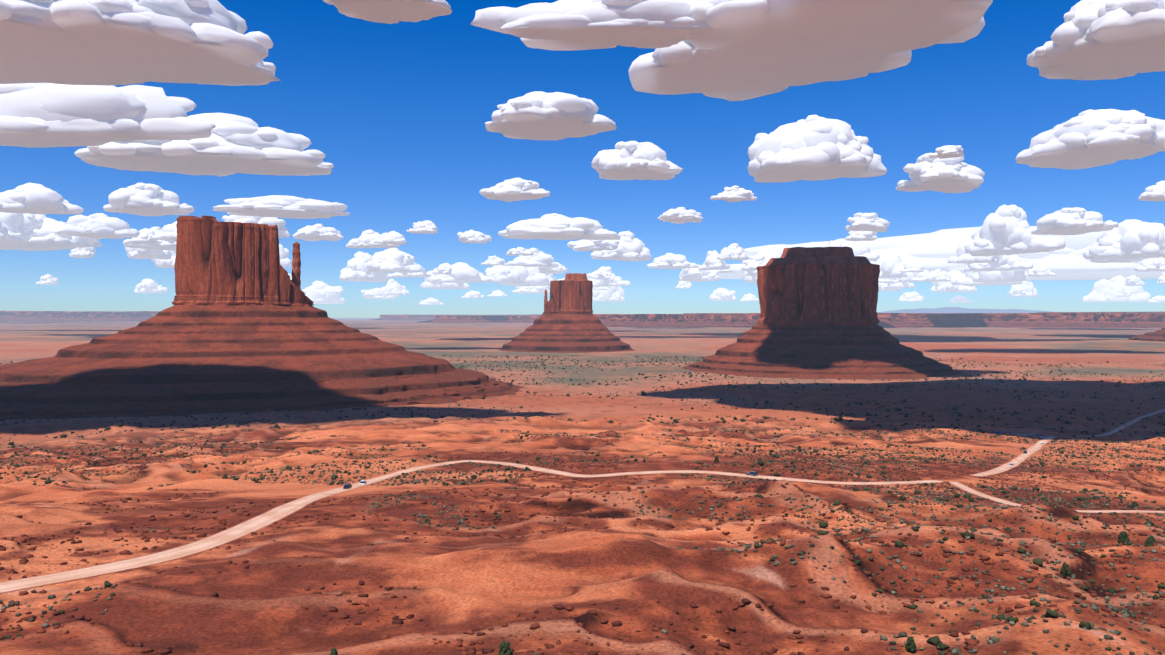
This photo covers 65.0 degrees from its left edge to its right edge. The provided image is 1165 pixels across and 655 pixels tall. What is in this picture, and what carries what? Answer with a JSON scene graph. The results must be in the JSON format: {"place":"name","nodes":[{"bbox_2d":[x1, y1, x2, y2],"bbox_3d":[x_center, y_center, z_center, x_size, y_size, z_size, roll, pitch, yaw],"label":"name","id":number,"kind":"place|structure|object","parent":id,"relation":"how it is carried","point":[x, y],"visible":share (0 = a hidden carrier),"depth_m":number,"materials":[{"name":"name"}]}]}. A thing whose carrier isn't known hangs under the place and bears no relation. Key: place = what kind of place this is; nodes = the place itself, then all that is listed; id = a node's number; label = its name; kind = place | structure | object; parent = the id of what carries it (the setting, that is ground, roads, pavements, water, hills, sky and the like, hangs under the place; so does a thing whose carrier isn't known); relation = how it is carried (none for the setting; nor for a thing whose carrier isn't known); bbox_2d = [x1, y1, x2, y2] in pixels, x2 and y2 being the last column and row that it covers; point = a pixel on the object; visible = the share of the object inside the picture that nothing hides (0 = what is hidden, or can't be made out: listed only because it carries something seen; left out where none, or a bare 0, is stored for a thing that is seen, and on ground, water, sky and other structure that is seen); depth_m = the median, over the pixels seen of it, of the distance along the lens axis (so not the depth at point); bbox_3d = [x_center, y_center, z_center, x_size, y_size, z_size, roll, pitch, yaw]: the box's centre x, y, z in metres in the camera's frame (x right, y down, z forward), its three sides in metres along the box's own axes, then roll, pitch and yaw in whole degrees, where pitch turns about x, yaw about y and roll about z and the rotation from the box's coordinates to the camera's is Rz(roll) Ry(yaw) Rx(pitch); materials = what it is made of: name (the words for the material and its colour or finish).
{"place":"outdoors","nodes":[
{"label":"outdoors","id":0,"kind":"place"},
{"bbox_2d":[0,212,55,246],"bbox_3d":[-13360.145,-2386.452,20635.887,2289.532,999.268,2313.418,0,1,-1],"label":"cloud","id":1,"kind":"structure","parent":0,"point":[20,227],"depth_m":20658.57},
{"bbox_2d":[0,214,76,250],"bbox_3d":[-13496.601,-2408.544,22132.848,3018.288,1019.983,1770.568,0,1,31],"label":"cloud","id":2,"kind":"structure","parent":0,"point":[49,223],"depth_m":21790.16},
{"bbox_2d":[0,183,83,214],"bbox_3d":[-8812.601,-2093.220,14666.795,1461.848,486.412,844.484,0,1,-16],"label":"cloud","id":3,"kind":"structure","parent":0,"point":[32,198],"depth_m":14424.23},
{"bbox_2d":[36,274,58,284],"bbox_3d":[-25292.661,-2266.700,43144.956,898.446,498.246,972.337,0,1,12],"label":"cloud","id":4,"kind":"structure","parent":0,"point":[47,279],"depth_m":42915.02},
{"bbox_2d":[28,225,101,247],"bbox_3d":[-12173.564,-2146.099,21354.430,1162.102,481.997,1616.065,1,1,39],"label":"cloud","id":5,"kind":"structure","parent":0,"point":[46,236],"depth_m":20922.60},
{"bbox_2d":[69,247,95,257],"bbox_3d":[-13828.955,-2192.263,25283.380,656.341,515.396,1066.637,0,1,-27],"label":"cloud","id":6,"kind":"structure","parent":0,"point":[85,252],"depth_m":24944.75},
{"bbox_2d":[54,213,139,238],"bbox_3d":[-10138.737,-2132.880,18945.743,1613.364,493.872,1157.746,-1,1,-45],"label":"cloud","id":7,"kind":"structure","parent":0,"point":[100,225],"depth_m":18660.75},
{"bbox_2d":[0,83,215,147],"bbox_3d":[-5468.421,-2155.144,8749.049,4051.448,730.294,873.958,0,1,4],"label":"cloud","id":8,"kind":"structure","parent":0,"point":[40,115],"depth_m":8426.65,"materials":[{"name":"white"}]},
{"bbox_2d":[0,0,275,85],"bbox_3d":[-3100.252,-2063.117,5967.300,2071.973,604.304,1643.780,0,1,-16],"label":"cloud","id":9,"kind":"structure","parent":0,"point":[209,39],"depth_m":5719.02,"materials":[{"name":"white"}]},
{"bbox_2d":[0,58,280,85],"bbox_3d":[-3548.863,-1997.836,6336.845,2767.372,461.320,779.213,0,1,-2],"label":"cloud","id":10,"kind":"structure","parent":0,"point":[17,70],"depth_m":6446.05,"materials":[{"name":"white"}]},
{"bbox_2d":[125,228,161,243],"bbox_3d":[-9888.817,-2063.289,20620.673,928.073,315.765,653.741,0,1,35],"label":"cloud","id":11,"kind":"structure","parent":0,"point":[145,236],"depth_m":20371.04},
{"bbox_2d":[103,183,193,215],"bbox_3d":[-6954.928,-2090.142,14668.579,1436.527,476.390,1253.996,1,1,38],"label":"cloud","id":12,"kind":"structure","parent":0,"point":[142,199],"depth_m":14328.62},
{"bbox_2d":[125,247,171,259],"bbox_3d":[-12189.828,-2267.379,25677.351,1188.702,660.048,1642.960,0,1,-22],"label":"cloud","id":13,"kind":"structure","parent":0,"point":[135,253],"depth_m":25243.79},
{"bbox_2d":[123,227,175,250],"bbox_3d":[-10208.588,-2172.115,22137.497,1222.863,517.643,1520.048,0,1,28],"label":"cloud","id":14,"kind":"structure","parent":0,"point":[167,245],"depth_m":21703.16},
{"bbox_2d":[134,278,167,292],"bbox_3d":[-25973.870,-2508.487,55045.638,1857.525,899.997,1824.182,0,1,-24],"label":"cloud","id":15,"kind":"structure","parent":0,"point":[147,285],"depth_m":54470.08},
{"bbox_2d":[151,250,175,267],"bbox_3d":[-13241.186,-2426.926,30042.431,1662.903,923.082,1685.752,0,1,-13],"label":"cloud","id":16,"kind":"structure","parent":0,"point":[163,263],"depth_m":29423.81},
{"bbox_2d":[152,221,176,240],"bbox_3d":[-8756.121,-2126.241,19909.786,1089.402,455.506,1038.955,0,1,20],"label":"cloud","id":17,"kind":"structure","parent":0,"point":[169,232],"depth_m":19613.56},
{"bbox_2d":[74,113,333,175],"bbox_3d":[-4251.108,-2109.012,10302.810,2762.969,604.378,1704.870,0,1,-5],"label":"cloud","id":18,"kind":"structure","parent":0,"point":[232,144],"depth_m":9923.74,"materials":[{"name":"white"}]},
{"bbox_2d":[222,215,286,231],"bbox_3d":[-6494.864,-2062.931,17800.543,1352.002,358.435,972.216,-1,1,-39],"label":"cloud","id":19,"kind":"structure","parent":0,"point":[279,223],"depth_m":17629.44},
{"bbox_2d":[213,195,349,218],"bbox_3d":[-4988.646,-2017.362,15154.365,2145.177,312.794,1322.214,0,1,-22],"label":"cloud","id":20,"kind":"structure","parent":0,"point":[285,206],"depth_m":14822.91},
{"bbox_2d":[279,244,291,266],"bbox_3d":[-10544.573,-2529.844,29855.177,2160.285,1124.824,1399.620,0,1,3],"label":"cloud","id":21,"kind":"structure","parent":0,"point":[285,261],"depth_m":29620.53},
{"bbox_2d":[293,224,343,240],"bbox_3d":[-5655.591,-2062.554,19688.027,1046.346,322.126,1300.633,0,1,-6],"label":"cloud","id":22,"kind":"structure","parent":0,"point":[318,232],"depth_m":19292.63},
{"bbox_2d":[302,280,344,303],"bbox_3d":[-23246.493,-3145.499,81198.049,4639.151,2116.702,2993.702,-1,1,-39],"label":"cloud","id":23,"kind":"structure","parent":0,"point":[316,292],"depth_m":80361.73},
{"bbox_2d":[339,251,389,281],"bbox_3d":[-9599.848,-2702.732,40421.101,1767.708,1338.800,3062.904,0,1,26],"label":"cloud","id":24,"kind":"structure","parent":0,"point":[355,270],"depth_m":39683.69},
{"bbox_2d":[346,229,399,247],"bbox_3d":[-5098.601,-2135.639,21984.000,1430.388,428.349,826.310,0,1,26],"label":"cloud","id":25,"kind":"structure","parent":0,"point":[367,238],"depth_m":21723.72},
{"bbox_2d":[361,288,398,298],"bbox_3d":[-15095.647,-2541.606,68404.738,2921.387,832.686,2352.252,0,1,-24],"label":"cloud","id":26,"kind":"structure","parent":0,"point":[370,294],"depth_m":67654.73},
{"bbox_2d":[323,0,451,23],"bbox_3d":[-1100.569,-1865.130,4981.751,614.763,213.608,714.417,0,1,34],"label":"cloud","id":27,"kind":"structure","parent":0,"point":[387,11],"depth_m":5061.09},
{"bbox_2d":[373,231,406,244],"bbox_3d":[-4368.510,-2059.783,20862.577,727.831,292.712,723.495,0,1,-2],"label":"cloud","id":28,"kind":"structure","parent":0,"point":[393,237],"depth_m":20602.13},
{"bbox_2d":[378,279,408,294],"bbox_3d":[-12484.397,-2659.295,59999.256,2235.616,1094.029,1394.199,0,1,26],"label":"cloud","id":29,"kind":"structure","parent":0,"point":[392,287],"depth_m":59573.98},
{"bbox_2d":[366,248,422,272],"bbox_3d":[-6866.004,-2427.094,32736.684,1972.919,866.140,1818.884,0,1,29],"label":"cloud","id":30,"kind":"structure","parent":0,"point":[391,260],"depth_m":32406.72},
{"bbox_2d":[387,264,430,277],"bbox_3d":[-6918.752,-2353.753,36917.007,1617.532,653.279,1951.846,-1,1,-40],"label":"cloud","id":31,"kind":"structure","parent":0,"point":[422,274],"depth_m":36329.85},
{"bbox_2d":[406,220,437,233],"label":"cloud","id":32,"kind":"structure","parent":0,"point":[426,227],"depth_m":18136.21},
{"bbox_2d":[419,297,443,304],"bbox_3d":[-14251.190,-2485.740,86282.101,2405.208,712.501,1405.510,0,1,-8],"label":"cloud","id":33,"kind":"structure","parent":0,"point":[431,301],"depth_m":85814.95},
{"bbox_2d":[432,265,451,273],"bbox_3d":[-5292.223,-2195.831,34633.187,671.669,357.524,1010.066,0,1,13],"label":"cloud","id":34,"kind":"structure","parent":0,"point":[442,269],"depth_m":34387.38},
{"bbox_2d":[420,263,469,288],"bbox_3d":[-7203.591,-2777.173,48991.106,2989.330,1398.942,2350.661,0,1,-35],"label":"cloud","id":35,"kind":"structure","parent":0,"point":[430,285],"depth_m":48208.95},
{"bbox_2d":[426,262,492,282],"bbox_3d":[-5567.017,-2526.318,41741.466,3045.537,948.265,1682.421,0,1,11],"label":"cloud","id":36,"kind":"structure","parent":0,"point":[463,273],"depth_m":41238.77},
{"bbox_2d":[457,230,491,242],"bbox_3d":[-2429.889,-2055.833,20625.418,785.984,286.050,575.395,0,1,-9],"label":"cloud","id":37,"kind":"structure","parent":0,"point":[471,236],"depth_m":20496.67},
{"bbox_2d":[481,256,506,265],"bbox_3d":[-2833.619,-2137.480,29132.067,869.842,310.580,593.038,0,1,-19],"label":"cloud","id":38,"kind":"structure","parent":0,"point":[493,261],"depth_m":28975.27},
{"bbox_2d":[485,265,520,282],"bbox_3d":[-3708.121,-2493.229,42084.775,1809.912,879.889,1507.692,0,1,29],"label":"cloud","id":39,"kind":"structure","parent":0,"point":[501,274],"depth_m":41758.02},
{"bbox_2d":[479,178,550,201],"bbox_3d":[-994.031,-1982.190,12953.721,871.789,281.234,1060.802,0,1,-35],"label":"cloud","id":40,"kind":"structure","parent":0,"point":[514,189],"depth_m":12741.05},
{"bbox_2d":[505,247,533,255],"bbox_3d":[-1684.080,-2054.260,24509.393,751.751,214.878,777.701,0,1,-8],"label":"cloud","id":41,"kind":"structure","parent":0,"point":[521,251],"depth_m":24341.27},
{"bbox_2d":[500,260,555,285],"bbox_3d":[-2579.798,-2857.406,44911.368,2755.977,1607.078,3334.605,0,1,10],"label":"cloud","id":42,"kind":"structure","parent":0,"point":[531,276],"depth_m":43692.06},
{"bbox_2d":[512,286,549,293],"bbox_3d":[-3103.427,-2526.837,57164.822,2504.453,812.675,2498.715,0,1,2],"label":"cloud","id":43,"kind":"structure","parent":0,"point":[530,289],"depth_m":56218.11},
{"bbox_2d":[507,248,557,266],"bbox_3d":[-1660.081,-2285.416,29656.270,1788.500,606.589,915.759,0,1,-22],"label":"cloud","id":44,"kind":"structure","parent":0,"point":[539,259],"depth_m":29411.18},
{"bbox_2d":[485,91,616,139],"bbox_3d":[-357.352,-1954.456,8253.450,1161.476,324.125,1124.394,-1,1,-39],"label":"cloud","id":45,"kind":"structure","parent":0,"point":[538,115],"depth_m":8018.98,"materials":[{"name":"white"}]},
{"bbox_2d":[538,262,567,271],"bbox_3d":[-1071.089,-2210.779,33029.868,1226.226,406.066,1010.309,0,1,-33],"label":"cloud","id":46,"kind":"structure","parent":0,"point":[559,268],"depth_m":32720.47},
{"bbox_2d":[498,213,620,239],"bbox_3d":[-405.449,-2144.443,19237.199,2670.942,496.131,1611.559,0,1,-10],"label":"cloud","id":47,"kind":"structure","parent":0,"point":[553,226],"depth_m":18789.16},
{"bbox_2d":[0,318,1164,654],"bbox_3d":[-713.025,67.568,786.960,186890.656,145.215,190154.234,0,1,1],"label":"ground","id":48,"kind":"structure","parent":0,"point":[624,566],"depth_m":292.58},
{"bbox_2d":[0,311,159,321],"bbox_3d":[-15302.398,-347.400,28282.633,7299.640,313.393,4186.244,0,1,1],"label":"mesa","id":49,"kind":"structure","parent":48,"relation":"on","point":[58,316],"depth_m":26923.03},
{"bbox_2d":[0,216,522,419],"bbox_3d":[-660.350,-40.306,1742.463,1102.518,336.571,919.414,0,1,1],"label":"butte","id":50,"kind":"object","parent":48,"relation":"on","point":[242,324],"visible":1,"depth_m":1588.06,"materials":[{"name":"stone"}]},
{"bbox_2d":[291,242,300,289],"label":"rock spire","id":51,"kind":"structure","parent":50,"relation":"on","point":[296,267],"depth_m":1782.47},
{"bbox_2d":[370,315,540,319],"bbox_3d":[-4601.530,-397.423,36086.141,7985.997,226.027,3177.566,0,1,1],"label":"mesa","id":52,"kind":"structure","parent":48,"relation":"on","point":[407,317],"depth_m":35037.86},
{"bbox_2d":[413,316,539,322],"bbox_3d":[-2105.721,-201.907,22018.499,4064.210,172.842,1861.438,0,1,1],"label":"mesa","id":53,"kind":"structure","parent":48,"relation":"on","point":[484,319],"depth_m":21384.21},
{"bbox_2d":[498,641,513,654],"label":"juniper tree","id":54,"kind":"object","parent":48,"relation":"on","point":[504,649],"visible":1,"depth_m":124.08,"materials":[{"name":"green plant"}]},
{"bbox_2d":[498,273,634,352],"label":"butte","id":55,"kind":"object","parent":48,"relation":"on","point":[567,321],"visible":1,"depth_m":3863.43,"materials":[{"name":"stone"}]},
{"bbox_2d":[0,436,1164,654],"bbox_3d":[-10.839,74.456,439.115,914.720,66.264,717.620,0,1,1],"label":"desert shrubs","id":56,"kind":"object","parent":48,"relation":"on","point":[470,648],"visible":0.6,"depth_m":241.16,"materials":[{"name":"plant"}]},
{"bbox_2d":[0,420,1164,516],"bbox_3d":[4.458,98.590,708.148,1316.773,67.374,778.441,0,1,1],"label":"bushes","id":57,"kind":"object","parent":48,"relation":"on","point":[1134,504],"visible":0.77,"depth_m":619.20,"materials":[{"name":"green plant"}]},
{"bbox_2d":[0,486,1164,654],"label":"bushes","id":58,"kind":"object","parent":48,"relation":"on","point":[1011,620],"visible":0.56,"depth_m":206.75,"materials":[{"name":"green plant"}]},
{"bbox_2d":[0,355,1164,447],"bbox_3d":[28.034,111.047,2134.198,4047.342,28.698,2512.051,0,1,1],"label":"bushes","id":59,"kind":"object","parent":48,"relation":"on","point":[120,423],"visible":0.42,"depth_m":1523.04,"materials":[{"name":"green plant"}]},
{"bbox_2d":[593,314,701,326],"bbox_3d":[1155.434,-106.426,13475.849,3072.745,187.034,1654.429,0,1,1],"label":"mesa","id":60,"kind":"structure","parent":48,"relation":"on","point":[646,320],"depth_m":12918.49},
{"bbox_2d":[687,313,928,327],"bbox_3d":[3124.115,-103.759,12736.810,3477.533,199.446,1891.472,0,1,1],"label":"mesa","id":61,"kind":"structure","parent":48,"relation":"on","point":[750,320],"depth_m":12306.44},
{"bbox_2d":[683,246,963,378],"bbox_3d":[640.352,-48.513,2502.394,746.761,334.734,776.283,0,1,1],"label":"butte","id":62,"kind":"object","parent":48,"relation":"on","point":[818,319],"visible":1,"depth_m":2346.55,"materials":[{"name":"stone"}]},
{"bbox_2d":[905,636,916,651],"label":"juniper tree","id":63,"kind":"object","parent":48,"relation":"on","point":[910,645],"visible":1,"depth_m":145.03,"materials":[{"name":"green plant"}]},
{"bbox_2d":[912,313,1004,326],"bbox_3d":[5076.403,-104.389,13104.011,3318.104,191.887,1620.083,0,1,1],"label":"mesa","id":64,"kind":"structure","parent":48,"relation":"on","point":[966,320],"depth_m":12581.50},
{"bbox_2d":[995,313,1164,327],"bbox_3d":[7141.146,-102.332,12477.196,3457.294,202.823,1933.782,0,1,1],"label":"mesa","id":65,"kind":"structure","parent":48,"relation":"on","point":[1088,320],"depth_m":11916.46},
{"bbox_2d":[1037,311,1164,312],"bbox_3d":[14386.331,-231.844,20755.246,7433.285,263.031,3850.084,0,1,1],"label":"mesa","id":66,"kind":"structure","parent":48,"relation":"on","point":[1103,312],"depth_m":20628.62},
{"bbox_2d":[1128,328,1164,341],"bbox_3d":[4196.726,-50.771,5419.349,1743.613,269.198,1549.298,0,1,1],"label":"butte","id":67,"kind":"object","parent":48,"relation":"on","point":[1158,335],"visible":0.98,"depth_m":5545.46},
{"bbox_2d":[0,409,1164,592],"bbox_3d":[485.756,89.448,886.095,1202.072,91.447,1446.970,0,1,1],"label":"road","id":68,"kind":"structure","parent":0,"point":[257,523],"depth_m":284.14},
{"bbox_2d":[0,0,1164,317],"label":"sky","id":69,"kind":"structure","parent":0,"point":[400,111],"materials":[{"name":"blue"}]},
{"bbox_2d":[470,0,714,50],"bbox_3d":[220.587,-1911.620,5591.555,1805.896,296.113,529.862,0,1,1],"label":"cloud","id":70,"kind":"structure","parent":0,"point":[565,25],"depth_m":5429.84,"materials":[{"name":"white"}]},
{"bbox_2d":[567,240,619,250],"bbox_3d":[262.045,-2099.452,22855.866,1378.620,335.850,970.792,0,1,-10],"label":"cloud","id":71,"kind":"structure","parent":0,"point":[590,245],"depth_m":22531.26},
{"bbox_2d":[587,271,610,278],"bbox_3d":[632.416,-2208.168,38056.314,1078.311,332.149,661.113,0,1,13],"label":"cloud","id":72,"kind":"structure","parent":0,"point":[597,275],"depth_m":37960.19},
{"bbox_2d":[592,286,624,301],"bbox_3d":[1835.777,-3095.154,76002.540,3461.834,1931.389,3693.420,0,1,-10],"label":"cloud","id":73,"kind":"structure","parent":0,"point":[601,295],"depth_m":74429.95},
{"bbox_2d":[588,266,630,286],"bbox_3d":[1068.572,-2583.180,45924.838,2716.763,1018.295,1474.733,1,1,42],"label":"cloud","id":74,"kind":"structure","parent":0,"point":[613,280],"depth_m":45475.17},
{"bbox_2d":[591,231,651,260],"bbox_3d":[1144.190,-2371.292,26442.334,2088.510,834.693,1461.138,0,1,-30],"label":"cloud","id":75,"kind":"structure","parent":0,"point":[630,247],"depth_m":25985.15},
{"bbox_2d":[591,141,682,179],"bbox_3d":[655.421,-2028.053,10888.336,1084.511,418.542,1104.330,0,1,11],"label":"cloud","id":76,"kind":"structure","parent":0,"point":[632,160],"depth_m":10629.74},
{"bbox_2d":[646,253,698,268],"bbox_3d":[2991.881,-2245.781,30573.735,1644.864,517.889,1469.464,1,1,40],"label":"cloud","id":77,"kind":"structure","parent":0,"point":[671,261],"depth_m":30226.63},
{"bbox_2d":[658,207,702,223],"bbox_3d":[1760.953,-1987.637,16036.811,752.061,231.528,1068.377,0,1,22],"label":"cloud","id":78,"kind":"structure","parent":0,"point":[680,215],"depth_m":15709.41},
{"bbox_2d":[679,265,719,281],"bbox_3d":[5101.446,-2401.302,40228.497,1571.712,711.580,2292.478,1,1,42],"label":"cloud","id":79,"kind":"structure","parent":0,"point":[692,274],"depth_m":39586.83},
{"bbox_2d":[698,250,729,270],"bbox_3d":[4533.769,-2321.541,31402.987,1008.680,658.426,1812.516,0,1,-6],"label":"cloud","id":80,"kind":"structure","parent":0,"point":[712,262],"depth_m":30896.30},
{"bbox_2d":[709,288,736,300],"bbox_3d":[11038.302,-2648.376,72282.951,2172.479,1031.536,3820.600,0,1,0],"label":"cloud","id":81,"kind":"structure","parent":0,"point":[721,294],"depth_m":71312.98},
{"bbox_2d":[716,243,748,259],"bbox_3d":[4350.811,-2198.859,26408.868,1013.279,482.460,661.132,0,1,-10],"label":"cloud","id":82,"kind":"structure","parent":0,"point":[734,251],"depth_m":26226.16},
{"bbox_2d":[710,185,756,201],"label":"cloud","id":83,"kind":"structure","parent":0,"point":[735,193],"depth_m":13132.26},
{"bbox_2d":[741,255,768,270],"bbox_3d":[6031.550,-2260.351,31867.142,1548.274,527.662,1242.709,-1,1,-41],"label":"cloud","id":84,"kind":"structure","parent":0,"point":[752,263],"depth_m":31593.67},
{"bbox_2d":[743,247,781,282],"bbox_3d":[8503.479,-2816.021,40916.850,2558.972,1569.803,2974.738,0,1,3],"label":"cloud","id":85,"kind":"structure","parent":0,"point":[768,253],"depth_m":40454.77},
{"bbox_2d":[628,0,992,100],"bbox_3d":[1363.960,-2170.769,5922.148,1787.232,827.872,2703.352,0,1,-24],"label":"cloud","id":86,"kind":"structure","parent":0,"point":[747,49],"depth_m":5670.86,"materials":[{"name":"white"}]},
{"bbox_2d":[747,115,886,182],"bbox_3d":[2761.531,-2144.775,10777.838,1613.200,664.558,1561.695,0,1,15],"label":"cloud","id":87,"kind":"structure","parent":0,"point":[813,148],"depth_m":10403.18,"materials":[{"name":"white"}]},
{"bbox_2d":[813,238,879,260],"bbox_3d":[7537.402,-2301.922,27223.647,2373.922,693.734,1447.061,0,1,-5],"label":"cloud","id":88,"kind":"structure","parent":0,"point":[859,249],"depth_m":26849.65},
{"bbox_2d":[845,231,876,240],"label":"cloud","id":89,"kind":"structure","parent":0,"point":[862,236],"depth_m":19741.22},
{"bbox_2d":[846,212,889,231],"bbox_3d":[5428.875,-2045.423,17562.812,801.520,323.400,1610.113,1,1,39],"label":"cloud","id":90,"kind":"structure","parent":0,"point":[871,222],"depth_m":17368.30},
{"bbox_2d":[879,252,906,277],"bbox_3d":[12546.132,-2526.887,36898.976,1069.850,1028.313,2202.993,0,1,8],"label":"cloud","id":91,"kind":"structure","parent":0,"point":[892,265],"depth_m":36374.17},
{"bbox_2d":[883,278,914,288],"bbox_3d":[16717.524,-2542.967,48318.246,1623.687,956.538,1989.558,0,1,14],"label":"cloud","id":92,"kind":"structure","parent":0,"point":[897,285],"depth_m":47785.94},
{"bbox_2d":[899,291,923,301],"bbox_3d":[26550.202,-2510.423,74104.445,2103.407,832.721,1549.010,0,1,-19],"label":"cloud","id":93,"kind":"structure","parent":0,"point":[914,296],"depth_m":73772.56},
{"bbox_2d":[899,260,924,271],"bbox_3d":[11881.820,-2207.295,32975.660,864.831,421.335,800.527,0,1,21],"label":"cloud","id":94,"kind":"structure","parent":0,"point":[915,266],"depth_m":32739.77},
{"bbox_2d":[898,270,928,281],"bbox_3d":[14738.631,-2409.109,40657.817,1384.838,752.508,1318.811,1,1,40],"label":"cloud","id":95,"kind":"structure","parent":0,"point":[916,276],"depth_m":40198.81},
{"bbox_2d":[926,269,951,281],"bbox_3d":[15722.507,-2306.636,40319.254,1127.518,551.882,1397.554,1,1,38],"label":"cloud","id":96,"kind":"structure","parent":0,"point":[937,275],"depth_m":39916.62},
{"bbox_2d":[896,153,984,192],"bbox_3d":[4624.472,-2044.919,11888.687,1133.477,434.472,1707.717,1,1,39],"label":"cloud","id":97,"kind":"structure","parent":0,"point":[944,175],"depth_m":11665.96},
{"bbox_2d":[717,226,1164,279],"bbox_3d":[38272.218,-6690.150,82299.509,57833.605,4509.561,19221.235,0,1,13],"label":"cloud","id":98,"kind":"structure","parent":0,"point":[933,251],"depth_m":76456.08,"materials":[{"name":"white"}]},
{"bbox_2d":[928,145,963,158],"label":"cloud","id":99,"kind":"structure","parent":0,"point":[948,151],"depth_m":9572.25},
{"bbox_2d":[930,270,977,292],"bbox_3d":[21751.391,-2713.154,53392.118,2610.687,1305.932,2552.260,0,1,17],"label":"cloud","id":100,"kind":"structure","parent":0,"point":[944,286],"depth_m":52984.96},
{"bbox_2d":[877,307,1051,312],"bbox_3d":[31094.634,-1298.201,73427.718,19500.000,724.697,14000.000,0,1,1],"label":"distant mountain","id":101,"kind":"structure","parent":0,"point":[946,310],"depth_m":72093.16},
{"bbox_2d":[948,238,996,263],"bbox_3d":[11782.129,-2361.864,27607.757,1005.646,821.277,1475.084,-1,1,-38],"label":"cloud","id":102,"kind":"structure","parent":0,"point":[962,257],"depth_m":27448.69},
{"bbox_2d":[950,264,1022,285],"bbox_3d":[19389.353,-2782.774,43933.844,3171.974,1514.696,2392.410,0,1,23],"label":"cloud","id":103,"kind":"structure","parent":0,"point":[965,279],"depth_m":43510.48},
{"bbox_2d":[964,255,1033,271],"bbox_3d":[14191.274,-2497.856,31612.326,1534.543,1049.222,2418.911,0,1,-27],"label":"cloud","id":104,"kind":"structure","parent":0,"point":[1007,262],"depth_m":31139.66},
{"bbox_2d":[972,254,1028,282],"bbox_3d":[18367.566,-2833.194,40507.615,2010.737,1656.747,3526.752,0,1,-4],"label":"cloud","id":105,"kind":"structure","parent":0,"point":[999,276],"depth_m":39449.29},
{"bbox_2d":[964,205,1065,255],"bbox_3d":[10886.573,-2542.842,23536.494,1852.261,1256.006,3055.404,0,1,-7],"label":"cloud","id":106,"kind":"structure","parent":0,"point":[1004,230],"depth_m":23021.73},
{"bbox_2d":[1010,278,1037,296],"bbox_3d":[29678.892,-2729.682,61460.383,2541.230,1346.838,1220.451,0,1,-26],"label":"cloud","id":107,"kind":"structure","parent":0,"point":[1029,288],"depth_m":61081.73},
{"bbox_2d":[1000,432,1060,438],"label":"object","id":108,"kind":"structure","parent":0,"point":[1046,435],"depth_m":1022.54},
{"bbox_2d":[1024,265,1055,276],"bbox_3d":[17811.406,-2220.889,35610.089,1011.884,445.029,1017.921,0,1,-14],"label":"cloud","id":109,"kind":"structure","parent":0,"point":[1039,271],"depth_m":35372.29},
{"bbox_2d":[949,482,1164,512],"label":"dirt road","id":110,"kind":"structure","parent":0,"point":[968,489],"depth_m":375.31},
{"bbox_2d":[1031,207,1118,234],"bbox_3d":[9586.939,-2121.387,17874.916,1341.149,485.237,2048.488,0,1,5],"label":"cloud","id":111,"kind":"structure","parent":0,"point":[1071,221],"depth_m":17403.16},
{"bbox_2d":[1015,109,1164,169],"bbox_3d":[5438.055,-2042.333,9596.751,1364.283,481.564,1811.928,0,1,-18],"label":"cloud","id":112,"kind":"structure","parent":0,"point":[1089,138],"depth_m":9276.58,"materials":[{"name":"white"}]},
{"bbox_2d":[1027,0,1164,79],"bbox_3d":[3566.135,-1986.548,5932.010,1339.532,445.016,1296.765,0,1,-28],"label":"cloud","id":113,"kind":"structure","parent":0,"point":[1102,39],"depth_m":5797.65,"materials":[{"name":"white"}]},
{"bbox_2d":[1090,258,1141,262],"bbox_3d":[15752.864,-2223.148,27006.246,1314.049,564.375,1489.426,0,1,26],"label":"cloud","id":114,"kind":"structure","parent":0,"point":[1111,260],"depth_m":26567.92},
{"bbox_2d":[1082,275,1150,301],"bbox_3d":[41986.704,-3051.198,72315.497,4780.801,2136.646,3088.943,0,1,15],"label":"cloud","id":115,"kind":"structure","parent":0,"point":[1104,290],"depth_m":71390.00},
{"bbox_2d":[1083,219,1164,259],"bbox_3d":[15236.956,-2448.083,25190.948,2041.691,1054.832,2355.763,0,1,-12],"label":"cloud","id":116,"kind":"structure","parent":0,"point":[1132,239],"depth_m":24632.37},
{"bbox_2d":[1116,287,1134,296],"bbox_3d":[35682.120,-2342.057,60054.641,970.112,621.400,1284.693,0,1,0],"label":"cloud","id":117,"kind":"structure","parent":0,"point":[1126,292],"depth_m":59703.20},
{"bbox_2d":[1125,275,1144,285],"bbox_3d":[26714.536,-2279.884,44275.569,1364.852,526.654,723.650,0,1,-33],"label":"cloud","id":118,"kind":"structure","parent":0,"point":[1133,280],"depth_m":43988.75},
{"bbox_2d":[1134,258,1164,271],"bbox_3d":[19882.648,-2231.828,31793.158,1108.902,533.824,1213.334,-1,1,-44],"label":"cloud","id":119,"kind":"structure","parent":0,"point":[1151,264],"depth_m":31548.92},
{"bbox_2d":[1138,180,1164,201],"bbox_3d":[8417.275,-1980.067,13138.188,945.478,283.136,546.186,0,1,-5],"label":"cloud","id":120,"kind":"structure","parent":0,"point":[1155,193],"depth_m":13004.73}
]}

